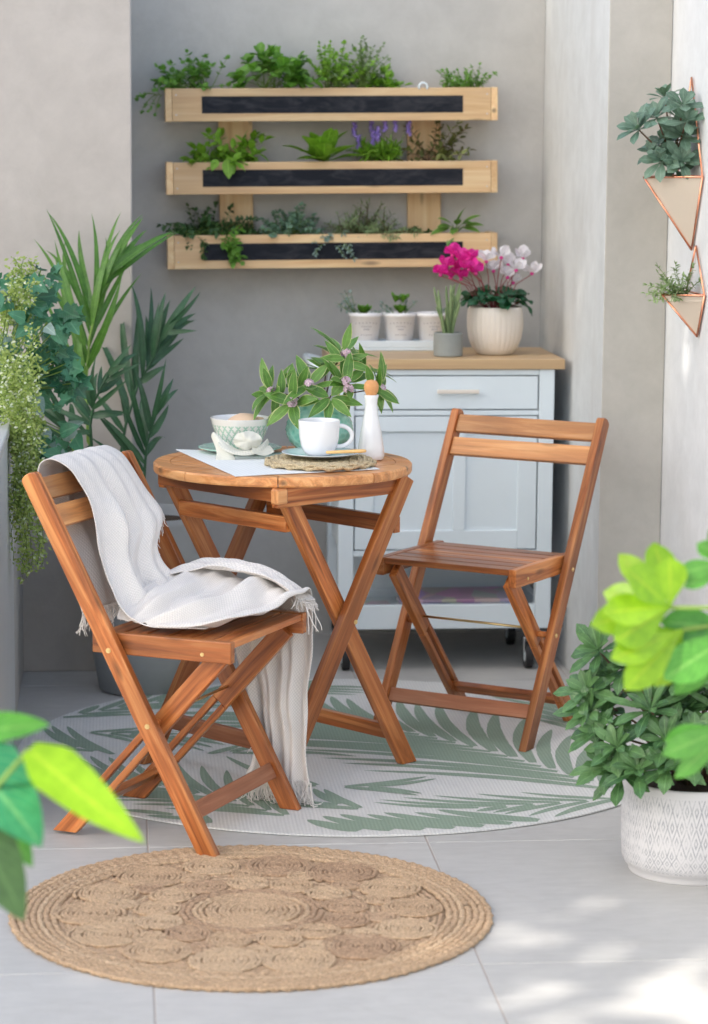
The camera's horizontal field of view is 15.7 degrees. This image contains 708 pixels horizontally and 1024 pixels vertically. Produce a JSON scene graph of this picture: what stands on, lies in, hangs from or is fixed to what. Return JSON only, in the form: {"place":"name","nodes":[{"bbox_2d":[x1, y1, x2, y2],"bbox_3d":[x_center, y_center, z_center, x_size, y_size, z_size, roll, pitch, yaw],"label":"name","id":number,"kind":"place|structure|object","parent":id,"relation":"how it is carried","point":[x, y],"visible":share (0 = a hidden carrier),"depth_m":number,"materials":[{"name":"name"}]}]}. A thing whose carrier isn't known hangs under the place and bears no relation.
{"place":"outdoors","nodes":[
{"label":"outdoors","id":0,"kind":"place"},
{"bbox_2d":[30,661,667,1023],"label":"floor tile grout","id":1,"kind":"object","parent":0,"point":[481,964],"depth_m":4.61,"materials":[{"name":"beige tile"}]},
{"bbox_2d":[0,0,132,671],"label":"wall","id":2,"kind":"structure","parent":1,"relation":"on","point":[65,123],"depth_m":6.92,"materials":[{"name":"grey paint"}]},
{"bbox_2d":[0,632,707,1023],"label":"patio floor","id":3,"kind":"structure","parent":0,"point":[562,896],"depth_m":4.79,"materials":[{"name":"grey tile"}]},
{"bbox_2d":[0,416,14,744],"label":"raised planter","id":4,"kind":"object","parent":3,"relation":"on","point":[7,671],"visible":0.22,"depth_m":5.93,"materials":[{"name":"paint"}]},
{"bbox_2d":[0,251,50,583],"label":"flowering creeper","id":5,"kind":"object","parent":4,"relation":"in","point":[26,459],"visible":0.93,"depth_m":6.05,"materials":[{"name":"green plant"}]},
{"bbox_2d":[0,261,93,471],"bbox_3d":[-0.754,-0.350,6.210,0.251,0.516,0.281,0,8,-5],"label":"ivy","id":6,"kind":"object","parent":4,"relation":"in","point":[67,370],"visible":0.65,"depth_m":6.14,"materials":[{"name":"green plant"}]},
{"bbox_2d":[4,414,23,711],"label":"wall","id":7,"kind":"structure","parent":3,"relation":"on","point":[18,622],"depth_m":6.74,"materials":[{"name":"grey paint"}]},
{"bbox_2d":[0,711,144,919],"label":"foliage plant","id":8,"kind":"object","parent":3,"relation":"on","point":[69,779],"visible":1,"depth_m":3.21,"materials":[{"name":"green plant"}]},
{"bbox_2d":[36,211,206,694],"bbox_3d":[-0.626,-0.164,6.848,0.474,1.279,0.571,0,8,-5],"label":"potted palm","id":9,"kind":"object","parent":3,"relation":"on","point":[153,341],"visible":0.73,"depth_m":6.76,"materials":[{"name":"plant"}]},
{"bbox_2d":[8,844,493,992],"bbox_3d":[-0.196,0.764,4.896,0.923,0.016,0.921,0,8,-5],"label":"jute rug","id":10,"kind":"object","parent":3,"relation":"on","point":[261,918],"visible":1,"depth_m":4.84,"materials":[{"name":"beige wicker"}]},
{"bbox_2d":[131,0,545,633],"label":"wall","id":11,"kind":"structure","parent":3,"relation":"on","point":[243,322],"depth_m":7.51,"materials":[{"name":"grey paint"}]},
{"bbox_2d":[164,82,497,269],"bbox_3d":[-0.067,-0.974,7.417,0.952,0.528,0.147,-1,8,-5],"label":"wall planter","id":12,"kind":"object","parent":11,"relation":"attached to","point":[421,183],"visible":0.98,"depth_m":7.35,"materials":[{"name":"brown wood"}]},
{"bbox_2d":[134,86,161,116],"bbox_3d":[-0.584,-1.163,7.266,0.079,0.086,0.088,1,8,2],"label":"trailing chervil","id":13,"kind":"object","parent":12,"relation":"hanging from","point":[144,94],"visible":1,"depth_m":7.27,"materials":[{"name":"green plant"}]},
{"bbox_2d":[150,49,245,90],"bbox_3d":[-0.451,-1.258,7.333,0.267,0.133,0.197,-2,8,-14],"label":"chervil","id":14,"kind":"object","parent":12,"relation":"in","point":[173,80],"visible":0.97,"depth_m":7.31,"materials":[{"name":"green plant"}]},
{"bbox_2d":[156,201,256,260],"bbox_3d":[-0.424,-0.813,7.402,0.290,0.168,0.193,-4,9,-29],"label":"marjoram","id":15,"kind":"object","parent":12,"relation":"on","point":[207,225],"visible":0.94,"depth_m":7.38,"materials":[{"name":"green plant"}]},
{"bbox_2d":[178,127,273,178],"bbox_3d":[-0.370,-1.028,7.351,0.267,0.148,0.227,-3,9,-25],"label":"mint","id":16,"kind":"object","parent":12,"relation":"in","point":[228,158],"visible":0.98,"depth_m":7.34,"materials":[{"name":"green plant"}]},
{"bbox_2d":[219,224,247,267],"bbox_3d":[-0.343,-0.760,7.339,0.084,0.127,0.093,2,8,14],"label":"trailing herb","id":17,"kind":"object","parent":12,"relation":"in","point":[233,249],"visible":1,"depth_m":7.33,"materials":[{"name":"green plant"}]},
{"bbox_2d":[234,215,261,234],"bbox_3d":[-0.309,-0.823,7.406,0.090,0.071,0.066,3,9,18],"label":"seedling","id":18,"kind":"object","parent":12,"relation":"on","point":[247,226],"visible":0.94,"depth_m":7.40,"materials":[{"name":"green plant"}]},
{"bbox_2d":[226,42,326,87],"bbox_3d":[-0.228,-1.274,7.333,0.248,0.138,0.211,-3,9,-22],"label":"strawberry plant","id":19,"kind":"object","parent":12,"relation":"in","point":[278,64],"visible":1,"depth_m":7.32,"materials":[{"name":"green plant"}]},
{"bbox_2d":[255,202,324,237],"bbox_3d":[-0.185,-0.837,7.405,0.228,0.123,0.162,-7,11,-40],"label":"rue","id":20,"kind":"object","parent":12,"relation":"in","point":[293,223],"visible":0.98,"depth_m":7.39,"materials":[{"name":"green plant"}]},
{"bbox_2d":[283,127,361,161],"bbox_3d":[-0.090,-1.053,7.356,0.169,0.097,0.160,7,10,37],"label":"leaf lettuce","id":21,"kind":"object","parent":12,"relation":"on","point":[322,148],"visible":1,"depth_m":7.33,"materials":[{"name":"green plant"}]},
{"bbox_2d":[311,230,357,261],"bbox_3d":[-0.050,-0.765,7.373,0.143,0.093,0.091,-3,9,-22],"label":"santolina","id":22,"kind":"object","parent":12,"relation":"in","point":[327,238],"visible":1,"depth_m":7.36,"materials":[{"name":"green plant"}]},
{"bbox_2d":[306,40,380,87],"bbox_3d":[-0.051,-1.282,7.349,0.246,0.144,0.203,0,8,-5],"label":"dill","id":23,"kind":"object","parent":12,"relation":"in","point":[325,62],"visible":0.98,"depth_m":7.34,"materials":[{"name":"green plant"}]},
{"bbox_2d":[329,34,391,87],"bbox_3d":[0.011,-1.291,7.361,0.190,0.157,0.159,2,8,13],"label":"curly parsley","id":24,"kind":"object","parent":12,"relation":"on","point":[361,82],"visible":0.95,"depth_m":7.36,"materials":[{"name":"green plant"}]},
{"bbox_2d":[321,197,419,242],"bbox_3d":[0.046,-0.841,7.422,0.303,0.139,0.210,0,8,-5],"label":"rosemary","id":25,"kind":"object","parent":12,"relation":"in","point":[360,228],"visible":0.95,"depth_m":7.41,"materials":[{"name":"green plant"}]},
{"bbox_2d":[346,121,411,160],"bbox_3d":[0.069,-1.064,7.391,0.206,0.154,0.119,0,8,-5],"label":"lavender","id":26,"kind":"object","parent":12,"relation":"in","point":[372,150],"visible":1,"depth_m":7.38,"materials":[{"name":"green plant"}]},
{"bbox_2d":[352,63,413,87],"bbox_3d":[0.091,-1.237,7.380,0.167,0.111,0.134,-3,9,-22],"label":"oregano","id":27,"kind":"object","parent":12,"relation":"on","point":[386,82],"visible":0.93,"depth_m":7.38,"materials":[{"name":"green plant"}]},
{"bbox_2d":[401,226,432,233],"bbox_3d":[0.178,-0.808,7.447,0.116,0.045,0.075,0,8,-5],"label":"creeping thyme","id":28,"kind":"object","parent":12,"relation":"on","point":[420,229],"visible":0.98,"depth_m":7.44,"materials":[{"name":"green plant"}]},
{"bbox_2d":[398,120,474,160],"bbox_3d":[0.234,-1.054,7.431,0.234,0.183,0.196,2,8,13],"label":"trailing sage","id":29,"kind":"object","parent":12,"relation":"in","point":[443,153],"visible":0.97,"depth_m":7.41,"materials":[{"name":"green plant"}]},
{"bbox_2d":[430,209,483,245],"bbox_3d":[0.296,-0.826,7.413,0.157,0.116,0.079,0,8,-5],"label":"variegated sage","id":30,"kind":"object","parent":12,"relation":"on","point":[469,225],"visible":1,"depth_m":7.41,"materials":[{"name":"green plant"}]},
{"bbox_2d":[436,62,497,87],"bbox_3d":[0.312,-1.258,7.416,0.167,0.085,0.140,-5,10,-35],"label":"thyme","id":31,"kind":"object","parent":12,"relation":"on","point":[460,82],"visible":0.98,"depth_m":7.38,"materials":[{"name":"green plant"}]},
{"bbox_2d":[17,679,659,836],"bbox_3d":[-0.013,0.573,6.231,1.600,0.006,1.600,0,8,-5],"label":"area rug","id":32,"kind":"object","parent":3,"relation":"on","point":[466,772],"visible":0.57,"depth_m":6.00,"materials":[{"name":"fabric"}]},
{"bbox_2d":[22,450,305,856],"bbox_3d":[-0.393,0.285,5.479,0.469,0.772,0.436,4,9,22],"label":"folding chair","id":33,"kind":"object","parent":32,"relation":"on","point":[212,650],"visible":0.76,"depth_m":5.32,"materials":[{"name":"brown wood"}]},
{"bbox_2d":[38,445,322,807],"bbox_3d":[-0.350,0.267,5.520,0.548,0.796,0.471,4,9,22],"label":"throw","id":34,"kind":"object","parent":33,"relation":"on","point":[129,571],"visible":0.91,"depth_m":5.50,"materials":[{"name":"fabric"}]},
{"bbox_2d":[140,446,415,797],"bbox_3d":[-0.168,0.238,6.007,0.600,0.719,0.600,-8,11,-44],"label":"bistro table","id":35,"kind":"object","parent":32,"relation":"on","point":[289,501],"visible":0.71,"depth_m":5.87,"materials":[{"name":"brown wood"}]},
{"bbox_2d":[175,449,379,476],"bbox_3d":[-0.180,-0.121,5.963,0.350,0.002,0.513,-2,9,-19],"label":"placemat","id":36,"kind":"object","parent":35,"relation":"on","point":[251,465],"visible":0.52,"depth_m":5.85,"materials":[{"name":"fabric"}]},
{"bbox_2d":[198,442,281,451],"bbox_3d":[-0.272,-0.150,6.107,0.200,0.012,0.200,0,8,-5],"label":"plate","id":37,"kind":"object","parent":36,"relation":"on","point":[209,446],"visible":0.32,"depth_m":6.12,"materials":[{"name":"green ceramic"}]},
{"bbox_2d":[210,414,268,449],"bbox_3d":[-0.268,-0.183,6.058,0.142,0.082,0.142,0,8,-5],"label":"bowl","id":38,"kind":"object","parent":37,"relation":"on","point":[226,429],"visible":0.57,"depth_m":6.00,"materials":[{"name":"ceramic"}]},
{"bbox_2d":[228,413,258,419],"bbox_3d":[-0.259,-0.204,6.051,0.084,0.060,0.080,0,8,-5],"label":"bread roll","id":39,"kind":"object","parent":38,"relation":"in","point":[243,416],"visible":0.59,"depth_m":6.03,"materials":[{"name":"beige food"}]},
{"bbox_2d":[211,431,273,459],"bbox_3d":[-0.259,-0.152,5.980,0.146,0.074,0.066,0,8,-5],"label":"napkin","id":40,"kind":"object","parent":36,"relation":"on","point":[248,442],"visible":0.99,"depth_m":5.96,"materials":[{"name":"white fabric"}]},
{"bbox_2d":[264,453,376,471],"bbox_3d":[-0.077,-0.115,5.870,0.258,0.019,0.255,0,8,-5],"label":"coaster","id":41,"kind":"object","parent":36,"relation":"on","point":[346,463],"visible":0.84,"depth_m":5.80,"materials":[{"name":"wicker"}]},
{"bbox_2d":[282,447,358,458],"bbox_3d":[-0.076,-0.132,5.884,0.181,0.014,0.181,0,8,-5],"label":"saucer","id":42,"kind":"object","parent":41,"relation":"on","point":[299,452],"visible":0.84,"depth_m":5.87,"materials":[{"name":"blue ceramic"}]},
{"bbox_2d":[298,418,353,455],"bbox_3d":[-0.072,-0.173,5.891,0.096,0.080,0.118,8,11,43],"label":"teacup","id":43,"kind":"object","parent":42,"relation":"on","point":[318,436],"visible":0.99,"depth_m":5.85,"materials":[{"name":"white ceramic"}]},
{"bbox_2d":[326,449,365,453],"bbox_3d":[-0.018,-0.137,5.819,0.092,0.009,0.014,-2,8,2],"label":"spoon","id":44,"kind":"object","parent":42,"relation":"on","point":[347,451],"visible":1,"depth_m":5.81,"materials":[{"name":"gold wood"}]},
{"bbox_2d":[285,404,353,447],"bbox_3d":[-0.082,-0.201,6.097,0.162,0.122,0.162,0,8,-5],"label":"vase","id":45,"kind":"object","parent":35,"relation":"on","point":[292,431],"visible":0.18,"depth_m":6.05,"materials":[{"name":"teal glass"}]},
{"bbox_2d":[251,323,398,428],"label":"flowering branches","id":46,"kind":"object","parent":45,"relation":"in","point":[342,379],"visible":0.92,"depth_m":6.03,"materials":[{"name":"green plant"}]},
{"bbox_2d":[358,380,383,459],"bbox_3d":[0.040,-0.216,5.982,0.064,0.186,0.064,0,8,-5],"label":"bottle","id":47,"kind":"object","parent":35,"relation":"on","point":[370,440],"visible":0.94,"depth_m":5.96,"materials":[{"name":"white ceramic"}]},
{"bbox_2d":[373,408,608,751],"bbox_3d":[0.337,0.155,6.420,0.436,0.772,0.469,5,9,30],"label":"folding chair","id":48,"kind":"object","parent":32,"relation":"on","point":[519,568],"visible":0.94,"depth_m":6.41,"materials":[{"name":"brown wood"}]},
{"bbox_2d":[302,347,564,669],"bbox_3d":[0.211,-0.016,7.292,0.702,0.872,0.431,0,8,-5],"label":"kitchen trolley","id":49,"kind":"object","parent":3,"relation":"on","point":[501,503],"visible":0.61,"depth_m":7.11,"materials":[{"name":"white wood"}]},
{"bbox_2d":[364,600,389,604],"bbox_3d":[0.062,0.272,7.290,0.105,0.005,0.200,-1,8,-12],"label":"magazine","id":50,"kind":"object","parent":49,"relation":"on","point":[376,602],"visible":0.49,"depth_m":7.36,"materials":[{"name":"grey paper"}]},
{"bbox_2d":[351,339,433,350],"bbox_3d":[0.123,-0.479,7.344,0.270,0.028,0.090,0,8,-5],"label":"tray","id":51,"kind":"object","parent":49,"relation":"on","point":[385,345],"visible":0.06,"depth_m":7.30,"materials":[{"name":"white paint"}]},
{"bbox_2d":[334,289,381,340],"bbox_3d":[0.010,-0.554,7.322,0.140,0.164,0.098,0,8,-5],"label":"potted plant","id":52,"kind":"object","parent":51,"relation":"on","point":[365,322],"visible":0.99,"depth_m":7.30,"materials":[{"name":"green plant"}]},
{"bbox_2d":[370,292,415,340],"bbox_3d":[0.114,-0.549,7.325,0.132,0.156,0.097,-4,10,-30],"label":"potted plant","id":53,"kind":"object","parent":51,"relation":"on","point":[399,323],"visible":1,"depth_m":7.31,"materials":[{"name":"green plant"}]},
{"bbox_2d":[416,308,444,340],"bbox_3d":[0.227,-0.529,7.346,0.100,0.112,0.097,0,8,-5],"label":"potted plant","id":54,"kind":"object","parent":51,"relation":"on","point":[429,323],"visible":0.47,"depth_m":7.31,"materials":[{"name":"white plant"}]},
{"bbox_2d":[354,416,536,549],"bbox_3d":[0.254,-0.081,7.101,0.505,0.370,0.018,0,8,-5],"label":"door","id":55,"kind":"structure","parent":49,"relation":"in","point":[491,502],"depth_m":7.11,"materials":[{"name":"white paint"}]},
{"bbox_2d":[433,283,462,356],"bbox_3d":[0.262,-0.534,7.122,0.081,0.202,0.084,0,8,-5],"label":"potted cactus","id":56,"kind":"object","parent":49,"relation":"on","point":[448,341],"visible":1,"depth_m":7.10,"materials":[{"name":"ceramic"}]},
{"bbox_2d":[433,242,541,354],"bbox_3d":[0.361,-0.596,7.172,0.287,0.313,0.210,-6,10,-37],"label":"potted cyclamen","id":57,"kind":"object","parent":49,"relation":"on","point":[496,328],"visible":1,"depth_m":7.15,"materials":[{"name":"beige ceramic"}]},
{"bbox_2d":[540,0,672,700],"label":"pillar","id":58,"kind":"structure","parent":3,"relation":"on","point":[607,69],"depth_m":6.70,"materials":[{"name":"concrete"}]},
{"bbox_2d":[553,621,707,885],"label":"potted shrub","id":59,"kind":"object","parent":3,"relation":"on","point":[664,825],"visible":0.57,"depth_m":5.09,"materials":[{"name":"green plant"}]},
{"bbox_2d":[591,537,707,778],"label":"umbrella plant","id":60,"kind":"object","parent":3,"relation":"on","point":[648,650],"visible":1,"depth_m":3.70,"materials":[{"name":"green plant"}]},
{"bbox_2d":[659,0,707,711],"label":"wall","id":61,"kind":"structure","parent":3,"relation":"on","point":[684,510],"depth_m":6.38,"materials":[{"name":"white paint"}]},
{"bbox_2d":[617,77,704,250],"bbox_3d":[0.746,-0.858,6.316,0.226,0.423,0.285,0,8,-5],"label":"hanging planter","id":62,"kind":"object","parent":61,"relation":"attached to","point":[677,195],"visible":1,"depth_m":6.26,"materials":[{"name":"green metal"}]},
{"bbox_2d":[641,245,704,336],"bbox_3d":[0.777,-0.540,6.269,0.153,0.223,0.204,0,8,-5],"label":"hanging planter","id":63,"kind":"object","parent":61,"relation":"attached to","point":[687,305],"visible":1,"depth_m":6.24,"materials":[{"name":"beige ceramic"}]},
{"bbox_3d":[0.301,0.270,7.291,0.320,0.012,0.200,0,8,-5],"label":"magazine","id":64,"kind":"object","parent":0,"visible":0},
{"bbox_2d":[395,595,402,603],"bbox_3d":[0.285,0.258,7.298,0.310,0.010,0.200,-1,8,-7],"label":"magazine","id":65,"kind":"object","parent":64,"relation":"on","point":[397,598],"visible":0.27,"depth_m":7.33,"materials":[{"name":"grey paper"}]},
{"bbox_2d":[421,602,509,603],"bbox_3d":[0.310,0.248,7.294,0.310,0.010,0.200,0,8,-4],"label":"magazine","id":66,"kind":"object","parent":65,"relation":"on","point":[464,602],"visible":0.07,"depth_m":7.21,"materials":[{"name":"grey paper"}]},
{"bbox_2d":[395,586,509,602],"bbox_3d":[0.289,0.235,7.311,0.320,0.009,0.200,0,8,-6],"label":"magazine","id":67,"kind":"object","parent":66,"relation":"on","point":[457,594],"visible":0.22,"depth_m":7.28,"materials":[{"name":"paper"}]}
]}

